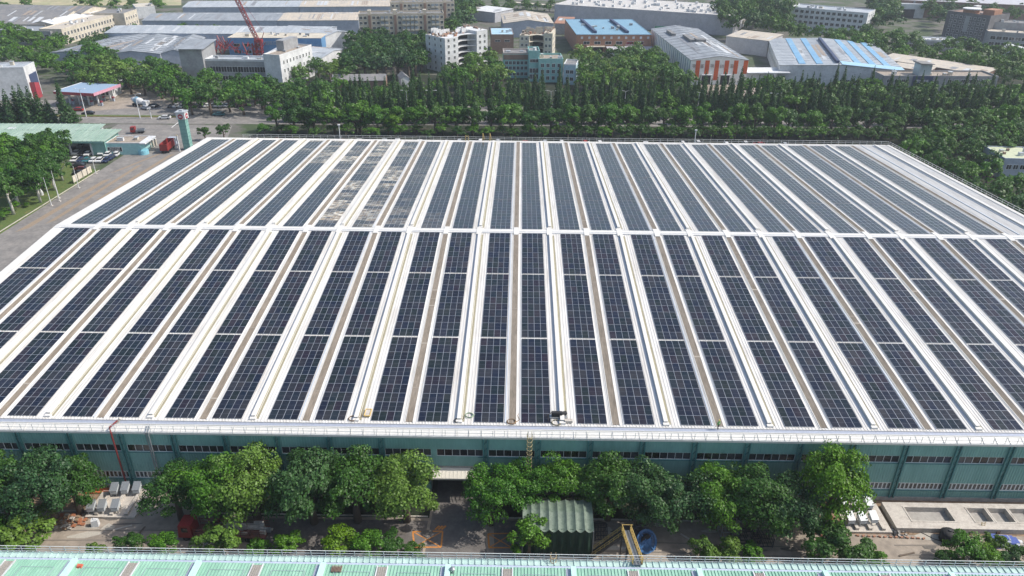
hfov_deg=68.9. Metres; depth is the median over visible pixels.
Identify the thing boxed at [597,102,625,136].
broadleaf tree
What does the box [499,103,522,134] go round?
broadleaf tree
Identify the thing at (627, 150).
solar array
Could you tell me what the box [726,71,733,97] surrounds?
conifer
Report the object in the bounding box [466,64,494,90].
broadleaf tree
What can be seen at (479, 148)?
solar array
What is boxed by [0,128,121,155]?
green roof shed
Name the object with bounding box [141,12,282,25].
grey shed
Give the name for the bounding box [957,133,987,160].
broadleaf tree
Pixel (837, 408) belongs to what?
solar array
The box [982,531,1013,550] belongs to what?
bush
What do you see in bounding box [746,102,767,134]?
broadleaf tree
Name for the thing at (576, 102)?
conifer
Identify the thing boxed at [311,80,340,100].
broadleaf tree
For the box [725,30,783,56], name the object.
beige shed
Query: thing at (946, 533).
black tank
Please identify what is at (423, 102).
conifer
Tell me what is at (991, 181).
ground
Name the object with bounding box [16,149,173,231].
sediment streak
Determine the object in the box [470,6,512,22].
flat shed
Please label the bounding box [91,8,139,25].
cream block
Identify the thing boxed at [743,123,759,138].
shrub
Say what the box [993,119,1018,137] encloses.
broadleaf tree
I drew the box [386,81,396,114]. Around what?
conifer
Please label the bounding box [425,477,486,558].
passage road
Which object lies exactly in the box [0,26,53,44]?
grey front annex
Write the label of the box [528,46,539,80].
turquoise stair tower
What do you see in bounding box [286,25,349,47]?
grey shed
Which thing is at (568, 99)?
conifer
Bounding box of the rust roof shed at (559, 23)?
[554,16,574,34]
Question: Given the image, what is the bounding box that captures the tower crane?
[235,0,263,55]
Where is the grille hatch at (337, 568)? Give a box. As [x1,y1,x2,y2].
[331,565,342,572]
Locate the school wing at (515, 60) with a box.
[503,48,527,77]
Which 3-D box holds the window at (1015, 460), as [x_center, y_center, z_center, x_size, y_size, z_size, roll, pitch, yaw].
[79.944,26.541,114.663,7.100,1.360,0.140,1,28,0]
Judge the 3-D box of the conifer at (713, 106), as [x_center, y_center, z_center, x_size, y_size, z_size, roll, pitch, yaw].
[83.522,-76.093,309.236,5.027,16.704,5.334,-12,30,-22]
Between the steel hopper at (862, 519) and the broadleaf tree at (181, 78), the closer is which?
the steel hopper at (862, 519)
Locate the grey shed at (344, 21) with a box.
[277,12,358,33]
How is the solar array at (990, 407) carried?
on the factory building at (932, 465)
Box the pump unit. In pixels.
[547,411,572,422]
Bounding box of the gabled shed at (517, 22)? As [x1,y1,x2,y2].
[501,11,553,37]
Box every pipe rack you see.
[594,523,607,540]
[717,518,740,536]
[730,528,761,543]
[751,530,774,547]
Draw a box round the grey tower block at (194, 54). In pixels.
[175,39,216,77]
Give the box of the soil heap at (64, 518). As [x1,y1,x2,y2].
[51,512,88,529]
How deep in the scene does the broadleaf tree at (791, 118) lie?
293.66 m
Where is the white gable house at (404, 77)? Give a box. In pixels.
[397,71,409,86]
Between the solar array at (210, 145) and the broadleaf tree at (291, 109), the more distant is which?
the broadleaf tree at (291, 109)
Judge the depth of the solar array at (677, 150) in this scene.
241.30 m
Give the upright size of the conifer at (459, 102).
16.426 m
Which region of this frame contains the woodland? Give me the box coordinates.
[0,0,1023,110]
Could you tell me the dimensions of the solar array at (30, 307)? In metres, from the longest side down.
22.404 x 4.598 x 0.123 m
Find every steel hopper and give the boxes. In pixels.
[85,499,96,513]
[96,499,107,513]
[109,482,119,496]
[110,498,121,513]
[120,481,130,495]
[131,481,141,495]
[844,511,855,525]
[856,511,867,526]
[863,496,874,510]
[867,510,878,524]
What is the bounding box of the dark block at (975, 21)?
[941,5,1009,42]
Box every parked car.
[69,156,79,161]
[71,149,79,154]
[71,162,85,167]
[72,107,83,110]
[72,166,86,170]
[75,157,83,161]
[77,150,86,155]
[81,110,94,114]
[81,157,90,162]
[83,150,91,155]
[88,157,97,162]
[95,157,103,162]
[101,157,109,162]
[103,151,111,156]
[108,154,115,159]
[140,105,150,109]
[148,103,158,107]
[158,115,170,119]
[212,112,224,115]
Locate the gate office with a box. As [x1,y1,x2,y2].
[105,136,155,154]
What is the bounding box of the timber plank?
[899,552,914,556]
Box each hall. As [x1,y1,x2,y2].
[0,4,106,14]
[0,10,75,16]
[0,16,56,25]
[34,11,95,25]
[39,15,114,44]
[227,31,326,54]
[554,0,746,35]
[651,25,790,84]
[867,0,1023,19]
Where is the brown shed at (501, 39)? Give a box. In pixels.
[490,28,513,53]
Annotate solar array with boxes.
[0,268,45,309]
[0,269,80,330]
[0,332,16,348]
[0,332,64,402]
[8,333,104,415]
[20,228,89,266]
[41,269,122,330]
[60,228,120,267]
[63,333,152,416]
[71,195,140,223]
[82,269,157,331]
[102,229,158,268]
[108,195,167,223]
[109,334,192,416]
[120,172,176,194]
[129,270,199,332]
[137,229,191,268]
[145,196,201,224]
[153,172,202,194]
[159,152,206,171]
[165,335,240,417]
[169,270,234,332]
[177,196,230,224]
[179,230,228,269]
[185,172,231,195]
[188,153,230,171]
[192,139,228,151]
[212,335,281,418]
[214,173,257,195]
[214,197,262,225]
[214,230,261,269]
[217,140,249,152]
[217,271,276,333]
[219,153,258,171]
[244,153,281,172]
[245,140,275,152]
[245,197,291,225]
[248,173,288,196]
[256,231,298,269]
[257,271,311,333]
[268,336,328,419]
[269,140,297,152]
[274,154,308,172]
[275,173,313,196]
[283,197,325,226]
[291,231,331,270]
[296,140,322,153]
[299,154,332,172]
[305,272,353,334]
[309,174,344,196]
[314,198,353,226]
[315,336,369,419]
[319,141,344,153]
[330,154,360,173]
[332,231,368,270]
[337,174,369,197]
[345,272,388,334]
[347,141,370,153]
[352,198,387,226]
[355,154,382,173]
[368,232,401,271]
[370,141,392,153]
[370,174,399,197]
[371,337,417,420]
[384,198,415,227]
[385,155,410,173]
[393,273,430,335]
[397,141,418,154]
[399,175,425,197]
[409,232,439,271]
[411,155,434,174]
[418,337,457,421]
[421,142,440,154]
[421,199,449,227]
[432,175,456,198]
[433,273,466,335]
[441,155,461,174]
[445,233,471,272]
[448,142,466,154]
[453,199,477,228]
[460,175,481,198]
[466,156,485,174]
[472,142,487,155]
[474,338,506,422]
[481,274,508,336]
[487,233,509,273]
[490,199,511,228]
[494,176,512,199]
[497,156,513,175]
[499,142,513,155]
[521,339,550,422]
[522,143,536,155]
[522,156,537,175]
[522,176,539,199]
[522,200,541,228]
[522,233,543,273]
[522,274,546,337]
[548,143,563,155]
[550,157,568,175]
[553,176,573,199]
[556,200,579,229]
[560,234,585,273]
[564,275,594,338]
[570,143,587,156]
[570,339,606,423]
[574,157,593,176]
[579,177,601,200]
[585,201,611,229]
[593,234,621,274]
[596,144,615,156]
[600,275,635,338]
[601,157,624,176]
[609,177,635,200]
[611,340,654,424]
[618,144,638,156]
[618,201,649,230]
[625,157,649,176]
[631,235,663,274]
[635,177,663,200]
[642,276,683,339]
[644,144,666,157]
[647,201,680,230]
[653,158,680,177]
[659,340,710,425]
[663,235,698,275]
[666,144,689,157]
[666,178,697,201]
[676,158,706,177]
[677,276,723,339]
[681,202,718,231]
[691,178,725,201]
[692,145,716,157]
[700,341,757,425]
[702,236,740,275]
[704,158,736,177]
[709,202,750,231]
[714,145,740,158]
[720,277,772,340]
[721,178,759,201]
[728,159,761,177]
[734,236,776,276]
[740,145,768,158]
[743,202,787,232]
[748,179,788,202]
[748,342,814,426]
[755,277,812,340]
[756,159,792,178]
[761,145,791,158]
[772,203,820,232]
[773,237,818,277]
[778,179,821,202]
[779,159,818,178]
[788,146,819,159]
[789,342,862,427]
[798,278,861,341]
[804,179,849,202]
[805,203,857,232]
[805,237,854,277]
[806,159,848,179]
[810,146,843,159]
[831,160,874,179]
[833,278,901,341]
[835,180,884,203]
[835,204,890,233]
[836,146,870,159]
[838,343,918,428]
[843,237,896,278]
[858,160,904,179]
[861,180,912,203]
[868,204,927,233]
[876,238,932,278]
[876,279,950,342]
[878,343,966,428]
[891,180,947,204]
[897,204,960,234]
[911,279,991,343]
[914,238,974,279]
[927,344,1023,429]
[932,205,998,234]
[947,239,1010,279]
[954,280,1023,343]
[968,345,1023,408]
[985,239,1023,272]
[990,280,1023,312]
[1017,345,1023,352]
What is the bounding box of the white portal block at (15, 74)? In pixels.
[0,61,42,99]
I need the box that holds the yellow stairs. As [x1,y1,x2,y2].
[591,524,642,564]
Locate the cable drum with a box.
[633,524,656,553]
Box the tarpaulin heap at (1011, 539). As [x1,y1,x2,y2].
[987,533,1019,548]
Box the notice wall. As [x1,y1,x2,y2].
[72,166,91,183]
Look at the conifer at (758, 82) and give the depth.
336.56 m
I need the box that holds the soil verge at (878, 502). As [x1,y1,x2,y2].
[825,500,1023,535]
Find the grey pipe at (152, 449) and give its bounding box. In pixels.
[145,424,159,474]
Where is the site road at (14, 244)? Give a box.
[0,124,231,271]
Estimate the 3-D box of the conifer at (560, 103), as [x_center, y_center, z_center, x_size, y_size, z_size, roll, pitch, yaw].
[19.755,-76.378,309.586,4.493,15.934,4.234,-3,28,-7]
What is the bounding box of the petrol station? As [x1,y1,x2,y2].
[53,82,120,105]
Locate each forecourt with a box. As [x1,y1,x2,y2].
[70,89,171,111]
[701,84,761,94]
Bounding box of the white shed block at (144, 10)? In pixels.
[132,3,155,18]
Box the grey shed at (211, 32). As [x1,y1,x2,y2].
[104,25,336,48]
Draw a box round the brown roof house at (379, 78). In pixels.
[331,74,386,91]
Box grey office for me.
[870,60,998,96]
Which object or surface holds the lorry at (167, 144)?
on the site road at (14, 244)
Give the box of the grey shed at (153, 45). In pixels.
[103,34,181,65]
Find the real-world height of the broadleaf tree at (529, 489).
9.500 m
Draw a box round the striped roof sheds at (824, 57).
[767,37,903,85]
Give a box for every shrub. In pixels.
[0,207,10,219]
[7,200,20,210]
[256,123,272,135]
[273,124,285,131]
[281,125,298,135]
[300,120,313,133]
[308,125,325,137]
[326,122,342,129]
[338,124,354,137]
[351,120,368,133]
[362,127,380,137]
[378,122,394,134]
[391,124,407,137]
[406,124,424,135]
[421,129,435,138]
[435,122,451,135]
[449,125,464,138]
[464,123,478,136]
[479,125,496,138]
[496,125,510,136]
[508,127,521,139]
[520,121,535,135]
[534,126,548,139]
[550,125,561,136]
[559,124,576,138]
[570,121,584,137]
[578,125,594,139]
[589,123,601,136]
[597,126,612,139]
[605,121,623,137]
[616,124,634,140]
[627,123,638,137]
[634,123,649,140]
[642,123,652,136]
[649,126,665,139]
[658,124,668,137]
[666,124,683,141]
[676,124,691,137]
[687,126,702,140]
[692,124,706,137]
[703,125,718,141]
[713,124,723,137]
[721,125,735,140]
[732,124,740,139]
[737,127,752,140]
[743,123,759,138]
[753,125,772,141]
[764,125,776,139]
[774,126,788,141]
[777,125,793,138]
[790,126,808,141]
[803,126,814,139]
[810,126,826,141]
[817,125,833,139]
[830,128,847,143]
[834,125,847,139]
[846,127,862,142]
[850,124,868,139]
[864,129,881,142]
[870,125,886,140]
[883,128,900,142]
[887,123,903,139]
[899,129,917,139]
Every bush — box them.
[85,542,106,552]
[111,531,145,551]
[146,531,178,553]
[243,537,271,555]
[400,540,425,557]
[738,539,765,563]
[864,551,889,565]
[933,549,963,566]
[970,542,1004,566]
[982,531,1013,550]
[997,550,1021,567]
[1007,544,1023,567]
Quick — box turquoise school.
[538,53,562,81]
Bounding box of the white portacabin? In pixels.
[113,77,125,87]
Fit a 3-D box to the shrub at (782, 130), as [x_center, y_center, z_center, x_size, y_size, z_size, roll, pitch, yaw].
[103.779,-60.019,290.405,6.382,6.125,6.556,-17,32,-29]
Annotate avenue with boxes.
[0,100,1023,128]
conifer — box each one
[0,89,19,122]
[0,101,5,122]
[9,86,20,120]
[16,85,34,123]
[24,86,36,118]
[32,92,47,123]
[41,98,58,123]
[54,79,75,122]
[67,103,82,122]
[282,86,289,120]
[301,93,308,122]
[308,86,317,122]
[314,75,319,92]
[317,82,325,122]
[324,95,335,122]
[334,79,342,121]
[341,79,346,96]
[342,87,345,109]
[344,90,351,121]
[348,76,353,101]
[351,77,359,102]
[352,87,358,103]
[357,72,361,98]
[361,78,366,99]
[362,89,366,106]
[366,77,370,100]
[366,83,375,123]
[372,85,377,104]
[373,77,378,102]
[378,95,384,122]
[382,83,387,107]
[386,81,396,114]
[391,70,396,97]
[392,82,395,100]
[396,79,402,105]
[396,91,401,121]
[401,88,409,123]
[408,79,412,112]
[409,78,419,123]
[411,64,416,97]
[417,70,423,100]
[420,96,429,124]
[426,74,433,111]
[426,78,436,121]
[430,77,434,102]
[434,71,440,96]
[435,87,440,105]
[439,86,446,122]
[442,71,449,95]
[444,79,451,104]
[445,94,454,122]
[452,87,458,113]
[453,72,460,100]
[455,84,464,123]
[461,78,468,106]
[462,86,469,122]
[464,70,468,92]
[467,79,473,104]
[471,89,476,106]
[473,96,481,123]
[476,69,484,103]
[485,76,491,102]
[486,95,493,122]
[487,86,493,109]
[493,69,499,101]
[496,95,504,123]
[497,84,504,105]
[505,76,512,102]
[505,91,509,122]
[508,77,513,103]
[512,73,516,98]
[512,93,519,123]
[515,78,522,112]
[523,91,530,121]
[526,77,531,108]
[530,85,537,112]
[531,71,537,100]
[536,77,542,110]
[538,68,547,95]
[539,82,547,123]
[546,92,553,122]
[553,80,559,111]
[554,64,562,98]
[555,85,562,122]
[562,83,566,110]
[563,85,571,123]
[565,75,570,94]
[569,90,578,123]
[571,81,579,101]
[573,87,579,105]
[579,79,588,123]
[589,79,595,103]
[591,87,597,122]
[596,95,605,123]
[598,68,606,103]
[598,82,604,112]
[605,68,615,100]
[606,85,610,111]
[608,80,616,122]
[615,93,621,123]
[616,79,622,106]
[616,80,624,99]
[623,93,631,123]
[624,77,629,98]
[627,75,634,105]
[631,97,637,123]
[633,79,638,93]
[636,75,643,115]
[637,85,648,122]
[644,77,648,99]
[646,76,652,105]
[649,88,656,123]
[652,77,658,104]
[657,64,665,103]
[660,79,668,107]
[668,67,674,99]
[672,96,683,123]
[677,82,682,98]
[680,78,686,105]
[683,87,688,123]
[686,73,691,98]
[689,78,697,116]
[695,76,700,103]
[697,73,706,109]
[697,82,705,123]
[702,71,708,99]
[705,85,717,123]
[706,78,712,111]
[712,78,718,102]
[716,79,724,107]
[716,85,723,122]
[719,72,726,101]
[722,79,731,121]
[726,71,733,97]
[727,79,735,106]
[730,81,739,124]
[737,67,743,95]
[738,73,743,103]
[738,99,748,125]
[742,90,748,103]
[743,76,753,104]
[747,98,759,124]
[752,74,760,102]
[752,85,759,104]
[757,84,763,123]
[763,79,770,115]
[765,80,777,125]
[775,85,782,123]
[785,76,795,105]
[786,84,797,115]
[797,74,807,112]
[797,97,806,123]
[798,69,803,84]
[804,87,818,125]
[806,71,814,104]
[806,78,816,113]
[816,73,820,89]
[817,82,823,110]
[817,87,827,122]
[825,98,831,121]
[826,78,831,98]
[831,63,839,88]
[831,77,842,115]
[835,82,846,126]
[839,66,846,85]
[844,75,852,105]
[844,92,850,120]
[850,73,860,114]
[850,92,860,125]
[862,97,874,124]
[863,89,869,113]
[866,65,875,101]
[871,82,878,108]
[876,91,887,115]
[881,69,894,103]
[881,90,893,123]
[888,79,896,100]
[890,82,901,112]
[898,85,905,109]
[899,94,909,125]
[907,96,917,125]
[909,85,916,104]
[916,83,928,125]
[918,70,924,103]
[921,91,936,125]
[926,74,937,107]
[934,79,944,109]
[937,93,945,114]
[944,86,952,110]
[950,84,961,109]
[954,83,959,97]
[958,69,970,105]
[960,76,973,110]
[961,80,979,123]
[972,71,977,91]
[975,89,985,111]
[976,82,981,101]
[985,80,991,98]
[987,83,995,109]
[989,71,996,85]
[992,73,1006,106]
[993,82,1009,125]
[1005,82,1012,104]
[1012,89,1019,106]
[1019,82,1023,97]
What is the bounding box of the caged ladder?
[526,433,532,469]
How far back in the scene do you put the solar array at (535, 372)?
123.90 m
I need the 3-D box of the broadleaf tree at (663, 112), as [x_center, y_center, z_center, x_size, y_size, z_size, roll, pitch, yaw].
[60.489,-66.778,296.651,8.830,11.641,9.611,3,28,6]
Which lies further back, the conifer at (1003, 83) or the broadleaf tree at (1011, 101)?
the conifer at (1003, 83)
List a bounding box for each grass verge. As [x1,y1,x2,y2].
[0,489,99,508]
[190,491,432,517]
[494,495,818,520]
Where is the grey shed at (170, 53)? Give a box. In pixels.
[161,34,205,65]
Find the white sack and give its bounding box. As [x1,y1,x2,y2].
[90,518,99,526]
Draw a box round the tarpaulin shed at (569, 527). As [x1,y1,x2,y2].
[521,499,593,556]
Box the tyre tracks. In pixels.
[31,530,958,557]
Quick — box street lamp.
[73,88,86,116]
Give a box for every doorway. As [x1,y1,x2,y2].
[701,76,710,84]
[720,76,729,84]
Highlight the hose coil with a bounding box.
[506,414,519,424]
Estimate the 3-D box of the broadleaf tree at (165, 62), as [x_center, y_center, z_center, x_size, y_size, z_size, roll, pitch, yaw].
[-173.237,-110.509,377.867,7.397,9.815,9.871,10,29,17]
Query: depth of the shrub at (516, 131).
289.45 m
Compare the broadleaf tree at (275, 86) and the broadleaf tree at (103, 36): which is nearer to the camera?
the broadleaf tree at (275, 86)
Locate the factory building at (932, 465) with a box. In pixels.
[0,137,1023,501]
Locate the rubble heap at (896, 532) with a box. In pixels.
[889,526,908,536]
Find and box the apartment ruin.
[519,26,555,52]
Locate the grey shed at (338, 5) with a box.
[299,0,389,12]
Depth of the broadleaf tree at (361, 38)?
423.32 m
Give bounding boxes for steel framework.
[215,35,264,54]
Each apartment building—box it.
[358,9,443,44]
[390,0,454,31]
[425,24,487,71]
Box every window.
[0,443,18,449]
[24,443,69,449]
[76,444,120,450]
[93,470,128,477]
[127,444,172,451]
[135,471,161,477]
[178,445,223,452]
[215,66,221,71]
[221,66,226,71]
[226,66,232,71]
[230,446,275,452]
[232,66,237,71]
[237,66,243,71]
[243,67,248,72]
[249,67,254,72]
[254,67,259,72]
[260,67,264,72]
[282,447,326,453]
[333,447,378,454]
[385,448,430,455]
[437,449,482,455]
[489,450,534,456]
[540,451,586,457]
[592,451,638,458]
[644,452,690,459]
[696,453,742,459]
[749,454,794,460]
[801,454,843,460]
[859,455,899,462]
[865,482,891,488]
[897,482,942,489]
[905,456,951,462]
[948,483,993,490]
[958,457,1004,463]
[999,484,1023,490]
[1005,164,1011,169]
[1010,457,1023,463]
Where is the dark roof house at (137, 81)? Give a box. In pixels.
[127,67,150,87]
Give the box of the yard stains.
[67,519,983,563]
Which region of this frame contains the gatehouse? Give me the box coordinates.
[895,1,925,17]
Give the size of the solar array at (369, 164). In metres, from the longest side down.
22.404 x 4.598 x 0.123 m
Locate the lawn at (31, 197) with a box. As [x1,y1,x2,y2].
[0,163,97,233]
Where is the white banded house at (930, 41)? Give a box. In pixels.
[905,36,958,51]
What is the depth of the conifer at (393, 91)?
318.48 m
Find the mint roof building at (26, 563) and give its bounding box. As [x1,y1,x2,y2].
[0,551,1023,575]
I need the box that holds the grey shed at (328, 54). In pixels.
[261,46,343,72]
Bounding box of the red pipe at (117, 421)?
[109,417,125,480]
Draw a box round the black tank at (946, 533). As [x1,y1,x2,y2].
[921,527,955,545]
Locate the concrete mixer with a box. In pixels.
[131,97,149,106]
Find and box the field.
[0,0,180,4]
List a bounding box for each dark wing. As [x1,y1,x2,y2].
[982,29,1023,46]
[993,19,1023,30]
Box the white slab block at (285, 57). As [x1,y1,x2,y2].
[263,36,314,82]
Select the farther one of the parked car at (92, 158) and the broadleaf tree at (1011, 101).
the broadleaf tree at (1011, 101)
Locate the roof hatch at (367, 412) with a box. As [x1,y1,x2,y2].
[364,409,371,416]
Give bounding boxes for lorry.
[130,126,145,133]
[159,136,177,152]
[177,515,269,542]
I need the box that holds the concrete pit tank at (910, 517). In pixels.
[880,502,1023,533]
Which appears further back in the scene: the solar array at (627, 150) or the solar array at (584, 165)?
the solar array at (627, 150)
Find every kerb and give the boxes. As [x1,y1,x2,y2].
[0,170,98,231]
[0,509,801,522]
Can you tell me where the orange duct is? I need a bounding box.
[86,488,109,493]
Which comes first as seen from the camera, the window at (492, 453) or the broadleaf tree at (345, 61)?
the window at (492, 453)
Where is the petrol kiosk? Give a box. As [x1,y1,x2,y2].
[99,87,121,97]
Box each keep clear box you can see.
[412,526,445,547]
[487,533,513,547]
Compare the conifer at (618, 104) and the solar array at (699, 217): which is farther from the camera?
the conifer at (618, 104)
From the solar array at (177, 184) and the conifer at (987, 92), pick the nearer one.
the solar array at (177, 184)
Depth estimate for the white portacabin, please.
362.37 m
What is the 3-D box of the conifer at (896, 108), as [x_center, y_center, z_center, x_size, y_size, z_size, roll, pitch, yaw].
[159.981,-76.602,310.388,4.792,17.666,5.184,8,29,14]
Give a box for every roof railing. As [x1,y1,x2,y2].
[0,423,1023,442]
[0,545,1023,567]
[255,134,888,144]
[889,142,1023,212]
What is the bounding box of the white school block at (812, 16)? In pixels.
[791,3,875,32]
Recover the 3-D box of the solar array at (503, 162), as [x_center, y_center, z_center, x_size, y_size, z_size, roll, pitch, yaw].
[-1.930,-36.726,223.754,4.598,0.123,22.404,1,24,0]
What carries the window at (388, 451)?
in the factory building at (932, 465)
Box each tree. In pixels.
[0,132,10,146]
[0,136,20,148]
[0,145,15,155]
[0,147,12,159]
[0,153,14,169]
[0,155,21,168]
[0,162,15,199]
[0,168,29,206]
[0,172,25,214]
[0,443,76,527]
[0,449,38,518]
[0,503,56,551]
[0,513,8,529]
[9,135,41,148]
[12,147,37,168]
[15,139,39,160]
[20,150,50,185]
[20,165,50,195]
[20,169,50,202]
[22,132,37,140]
[34,161,65,190]
[35,148,59,173]
[37,128,71,144]
[38,133,70,166]
[38,140,58,172]
[38,452,110,514]
[43,148,71,180]
[60,58,79,81]
[63,49,85,66]
[66,71,87,83]
[68,60,93,73]
[73,70,92,82]
[77,38,88,44]
[77,52,99,68]
[79,45,105,54]
[80,40,109,51]
[82,52,112,65]
[86,68,117,88]
[88,60,113,83]
[89,68,108,82]
[90,32,101,37]
[96,58,137,90]
[98,34,108,38]
[103,46,118,54]
[107,60,131,76]
[108,53,119,58]
[114,70,138,93]
[122,57,138,62]
[122,60,136,66]
[127,70,151,95]
[131,61,150,73]
[135,67,153,89]
[135,456,210,521]
[141,55,162,63]
[141,58,163,70]
[147,73,167,98]
[150,68,166,94]
[154,65,186,83]
[156,78,185,104]
[160,60,177,78]
[167,450,243,523]
[170,87,195,109]
[171,64,182,76]
[176,74,198,101]
[177,71,190,87]
[180,92,202,114]
[187,81,200,102]
[188,523,241,554]
[192,84,221,115]
[196,67,224,84]
[196,127,210,137]
[197,83,216,105]
[198,75,220,100]
[207,440,282,528]
[215,123,230,137]
[217,87,237,111]
[219,79,238,101]
[224,80,244,104]
[225,72,242,97]
[229,88,250,114]
[240,73,264,100]
[244,83,256,105]
[248,83,272,108]
[249,88,274,109]
[262,73,278,100]
[262,445,346,525]
[263,102,286,131]
[269,86,294,114]
[269,529,305,555]
[270,82,288,90]
[270,83,295,101]
[278,99,305,133]
[286,77,305,89]
[290,78,308,90]
[291,62,309,77]
[291,69,309,80]
[291,86,308,106]
[292,101,327,127]
[294,88,313,106]
[302,77,334,92]
[306,56,332,77]
[307,89,334,107]
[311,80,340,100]
[315,61,338,82]
[317,444,391,523]
[318,103,347,134]
[320,522,355,556]
[328,58,348,70]
[333,68,350,77]
[336,46,357,55]
[337,50,356,73]
[337,54,358,70]
[340,111,366,134]
[342,30,359,43]
[342,40,361,49]
[345,99,371,133]
[347,42,367,72]
[348,528,384,555]
[351,36,368,43]
[351,52,379,73]
[356,27,374,39]
[361,32,380,44]
[361,38,383,49]
[361,45,381,69]
[362,448,440,523]
[363,45,386,73]
[363,104,389,134]
[366,33,382,43]
[372,28,390,35]
[375,52,394,79]
[378,41,394,55]
[379,34,402,44]
[380,35,399,48]
[380,106,410,132]
[382,526,404,557]
[383,113,403,134]
[386,43,407,67]
[387,48,404,71]
[390,46,404,74]
[394,29,411,39]
[395,51,417,78]
[396,38,416,51]
[399,30,414,39]
[400,33,424,50]
[402,49,426,75]
[404,105,427,132]
[412,41,429,67]
[413,47,431,72]
[415,30,426,39]
[419,102,448,133]
[437,67,450,83]
[439,65,453,83]
[441,61,457,70]
[445,105,462,132]
[447,66,476,89]
[458,53,484,66]
[458,102,482,134]
[461,461,526,526]
[463,51,479,62]
[464,60,477,81]
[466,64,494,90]
[477,106,503,132]
[480,56,496,66]
[481,47,498,60]
[481,69,502,88]
[489,64,515,86]
[492,60,503,66]
[496,456,554,514]
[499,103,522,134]
[506,513,550,555]
[519,110,541,135]
[534,450,597,502]
[540,108,564,133]
[560,102,584,135]
[573,104,606,135]
[576,450,643,521]
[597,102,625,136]
[607,454,685,528]
[616,104,640,133]
[632,106,656,133]
[634,470,717,534]
[654,107,674,133]
[669,104,697,135]
[686,534,716,562]
[687,459,755,536]
[693,102,716,135]
[712,107,733,135]
[714,535,742,562]
[718,460,800,536]
[727,103,750,134]
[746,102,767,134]
[752,468,828,541]
[763,106,787,136]
[779,108,803,133]
[798,109,827,136]
[798,439,876,526]
[801,517,851,564]
[819,106,847,136]
[834,106,863,134]
[835,528,876,564]
[856,101,884,134]
[871,111,904,135]
[896,102,922,135]
[898,135,929,156]
[901,133,927,142]
[909,139,940,161]
[910,126,933,138]
[914,108,938,125]
[919,149,949,170]
[922,107,951,129]
[922,136,953,159]
[928,119,951,135]
[928,127,957,142]
[938,106,963,127]
[940,137,963,158]
[941,157,970,180]
[941,528,986,562]
[944,111,966,129]
[949,129,969,149]
[951,120,981,146]
[951,156,977,180]
[956,108,979,125]
[956,140,980,160]
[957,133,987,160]
[958,161,984,180]
[961,175,987,193]
[964,113,994,133]
[966,125,1001,149]
[970,149,1003,177]
[974,108,1008,130]
[975,106,995,124]
[979,158,1003,184]
[981,178,1023,199]
[982,134,1016,147]
[988,173,1013,199]
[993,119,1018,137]
[994,103,1021,124]
[997,192,1023,214]
[1001,115,1022,137]
[1002,118,1023,136]
[1006,134,1023,146]
[1009,96,1023,106]
[1011,172,1023,194]
[1013,104,1023,112]
[1015,109,1023,125]
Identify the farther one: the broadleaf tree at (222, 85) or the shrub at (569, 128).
the broadleaf tree at (222, 85)
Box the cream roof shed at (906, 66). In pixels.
[897,62,935,69]
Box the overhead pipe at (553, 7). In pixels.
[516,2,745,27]
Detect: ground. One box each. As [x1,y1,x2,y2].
[0,0,1023,492]
[0,489,1023,567]
[248,124,1023,176]
[267,74,1022,103]
[954,176,1023,212]
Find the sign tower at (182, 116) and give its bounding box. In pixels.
[174,109,192,149]
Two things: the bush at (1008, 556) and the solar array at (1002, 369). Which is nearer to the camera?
the bush at (1008, 556)
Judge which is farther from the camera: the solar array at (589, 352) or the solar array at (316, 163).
the solar array at (316, 163)
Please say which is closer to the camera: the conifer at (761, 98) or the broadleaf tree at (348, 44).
the conifer at (761, 98)
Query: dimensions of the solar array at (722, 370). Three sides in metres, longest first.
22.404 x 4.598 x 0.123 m
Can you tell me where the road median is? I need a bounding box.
[57,115,175,116]
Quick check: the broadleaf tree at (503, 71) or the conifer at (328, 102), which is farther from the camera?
the broadleaf tree at (503, 71)
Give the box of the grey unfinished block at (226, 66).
[205,55,265,83]
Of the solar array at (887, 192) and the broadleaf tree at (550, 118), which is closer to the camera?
the solar array at (887, 192)
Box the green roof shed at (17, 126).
[0,123,104,145]
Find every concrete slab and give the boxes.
[85,488,148,518]
[838,503,892,533]
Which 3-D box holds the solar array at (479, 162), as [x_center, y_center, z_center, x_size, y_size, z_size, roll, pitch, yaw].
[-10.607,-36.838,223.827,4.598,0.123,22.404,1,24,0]
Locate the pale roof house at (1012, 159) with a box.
[978,146,1023,176]
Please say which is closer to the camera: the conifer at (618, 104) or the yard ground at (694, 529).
the yard ground at (694, 529)
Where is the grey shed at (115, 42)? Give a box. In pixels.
[50,33,150,63]
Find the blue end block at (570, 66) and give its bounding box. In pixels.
[563,59,578,84]
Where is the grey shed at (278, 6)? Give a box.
[182,0,303,12]
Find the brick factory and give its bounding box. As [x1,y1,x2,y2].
[565,19,651,55]
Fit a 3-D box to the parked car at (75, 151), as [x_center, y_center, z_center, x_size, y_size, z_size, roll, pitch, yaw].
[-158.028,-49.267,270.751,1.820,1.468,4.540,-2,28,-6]
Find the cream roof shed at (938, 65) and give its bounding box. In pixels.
[888,53,995,73]
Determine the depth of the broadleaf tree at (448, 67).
371.38 m
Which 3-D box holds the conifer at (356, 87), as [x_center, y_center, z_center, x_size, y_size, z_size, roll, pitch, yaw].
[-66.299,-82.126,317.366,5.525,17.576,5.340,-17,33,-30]
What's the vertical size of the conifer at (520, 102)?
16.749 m
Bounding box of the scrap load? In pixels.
[224,520,272,534]
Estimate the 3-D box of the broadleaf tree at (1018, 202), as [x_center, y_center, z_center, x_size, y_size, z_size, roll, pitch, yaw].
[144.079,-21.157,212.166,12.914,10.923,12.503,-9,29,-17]

